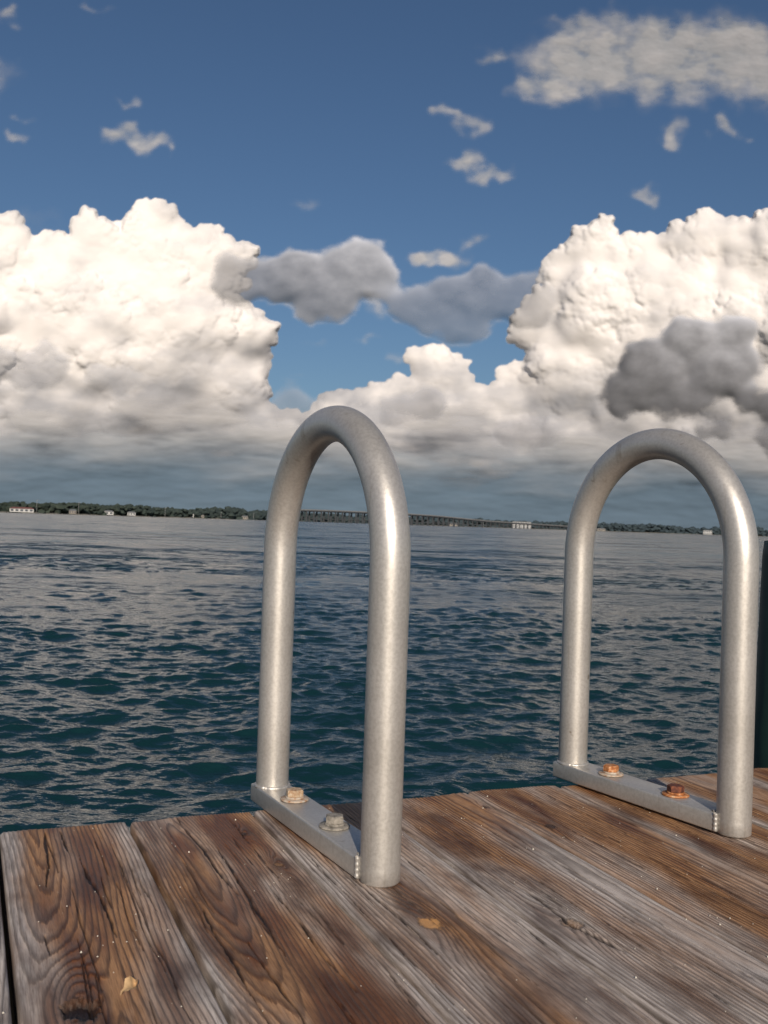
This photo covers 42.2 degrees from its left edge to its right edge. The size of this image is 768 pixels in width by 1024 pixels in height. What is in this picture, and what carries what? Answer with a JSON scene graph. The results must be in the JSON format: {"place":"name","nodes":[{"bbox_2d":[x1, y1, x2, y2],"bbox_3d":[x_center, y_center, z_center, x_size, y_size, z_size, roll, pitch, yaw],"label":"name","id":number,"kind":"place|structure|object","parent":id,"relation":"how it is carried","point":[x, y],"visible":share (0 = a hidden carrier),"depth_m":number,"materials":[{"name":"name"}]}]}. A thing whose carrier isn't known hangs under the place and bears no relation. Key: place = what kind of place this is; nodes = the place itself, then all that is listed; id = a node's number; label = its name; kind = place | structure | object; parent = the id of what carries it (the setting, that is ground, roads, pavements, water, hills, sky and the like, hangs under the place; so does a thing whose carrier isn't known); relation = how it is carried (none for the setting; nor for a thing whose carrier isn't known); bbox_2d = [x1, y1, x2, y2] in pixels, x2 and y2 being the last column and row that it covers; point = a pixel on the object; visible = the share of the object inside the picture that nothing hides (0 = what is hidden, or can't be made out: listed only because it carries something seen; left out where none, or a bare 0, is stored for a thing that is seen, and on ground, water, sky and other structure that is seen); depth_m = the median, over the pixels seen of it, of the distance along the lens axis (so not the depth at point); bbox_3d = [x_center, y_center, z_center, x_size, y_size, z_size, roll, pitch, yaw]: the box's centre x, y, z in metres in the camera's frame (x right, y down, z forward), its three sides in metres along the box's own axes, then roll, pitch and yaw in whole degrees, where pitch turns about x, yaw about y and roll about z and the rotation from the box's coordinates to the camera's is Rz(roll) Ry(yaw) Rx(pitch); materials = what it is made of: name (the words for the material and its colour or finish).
{"place":"outdoors","nodes":[
{"label":"outdoors","id":0,"kind":"place"},
{"bbox_2d":[0,512,767,833],"bbox_3d":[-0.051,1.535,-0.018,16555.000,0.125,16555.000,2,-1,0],"label":"water","id":1,"kind":"structure","parent":0,"point":[130,647],"depth_m":11.05,"materials":[{"name":"teal liquid"}]},
{"bbox_2d":[0,768,767,1023],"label":"wooden dock","id":2,"kind":"object","parent":1,"relation":"in","point":[464,901],"visible":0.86,"depth_m":1.11,"materials":[{"name":"brown wood"}]},
{"bbox_2d":[120,976,137,994],"bbox_3d":[-0.233,0.437,0.919,0.015,0.011,0.020,8,11,29],"label":"dry leaf","id":3,"kind":"object","parent":2,"relation":"on","point":[130,982],"visible":1,"depth_m":0.92,"materials":[{"name":"beige plant"}]},
{"bbox_2d":[251,405,410,887],"bbox_3d":[-0.081,0.152,1.385,0.058,0.600,0.415,2,-1,-28],"label":"dock ladder grab rail","id":4,"kind":"object","parent":2,"relation":"on","point":[369,854],"visible":1,"depth_m":1.26,"materials":[{"name":"metal"}]},
{"bbox_2d":[553,428,758,837],"bbox_3d":[0.432,0.168,1.614,0.058,0.607,0.397,2,-1,-32],"label":"dock ladder grab rail","id":5,"kind":"object","parent":2,"relation":"on","point":[728,813],"visible":1,"depth_m":1.52,"materials":[{"name":"metal"}]},
{"bbox_2d":[299,509,567,529],"bbox_3d":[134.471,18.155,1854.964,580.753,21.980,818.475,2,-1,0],"label":"bridge","id":6,"kind":"structure","parent":1,"relation":"in","point":[357,520],"depth_m":1764.59,"materials":[{"name":"concrete"}]},
{"bbox_2d":[754,540,767,767],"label":"green piling","id":7,"kind":"object","parent":1,"relation":"in","point":[761,735],"visible":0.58,"depth_m":2.02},
{"bbox_2d":[0,198,767,473],"bbox_3d":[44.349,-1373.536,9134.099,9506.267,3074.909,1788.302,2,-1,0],"label":"cloud","id":8,"kind":"structure","parent":0,"point":[131,305],"depth_m":9207.22,"materials":[{"name":"white"}]},
{"bbox_2d":[0,398,767,529],"bbox_3d":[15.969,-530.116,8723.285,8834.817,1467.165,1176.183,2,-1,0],"label":"cloud","id":9,"kind":"structure","parent":0,"point":[43,459],"depth_m":9103.85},
{"bbox_2d":[0,237,767,451],"bbox_3d":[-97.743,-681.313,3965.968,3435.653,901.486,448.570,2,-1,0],"label":"cloud","id":10,"kind":"structure","parent":0,"point":[683,366],"depth_m":4032.22,"materials":[{"name":"grey"}]},
{"bbox_2d":[0,511,767,536],"bbox_3d":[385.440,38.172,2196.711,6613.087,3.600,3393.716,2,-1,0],"label":"ground","id":11,"kind":"structure","parent":0,"point":[304,521],"depth_m":1270.10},
{"bbox_2d":[10,507,33,511],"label":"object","id":12,"kind":"structure","parent":11,"relation":"on","point":[21,509],"depth_m":880.46,"materials":[{"name":"white paint"}]},
{"bbox_2d":[0,501,767,535],"bbox_3d":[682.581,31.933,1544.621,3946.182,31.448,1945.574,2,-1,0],"label":"distant trees","id":13,"kind":"object","parent":11,"relation":"on","point":[228,512],"visible":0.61,"depth_m":1537.71,"materials":[{"name":"green plant"}]},
{"bbox_2d":[512,521,530,527],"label":"hotel","id":14,"kind":"structure","parent":11,"relation":"on","point":[521,526],"depth_m":2380.26,"materials":[{"name":"white paint"}]},
{"bbox_2d":[0,0,767,412],"label":"sky","id":15,"kind":"structure","parent":0,"point":[310,126],"materials":[{"name":"blue"}]},
{"bbox_2d":[4,9,767,307],"bbox_3d":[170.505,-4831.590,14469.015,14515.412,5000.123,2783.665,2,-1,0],"label":"cloud","id":16,"kind":"structure","parent":0,"point":[648,58],"depth_m":14175.27,"materials":[{"name":"white"}]}
]}

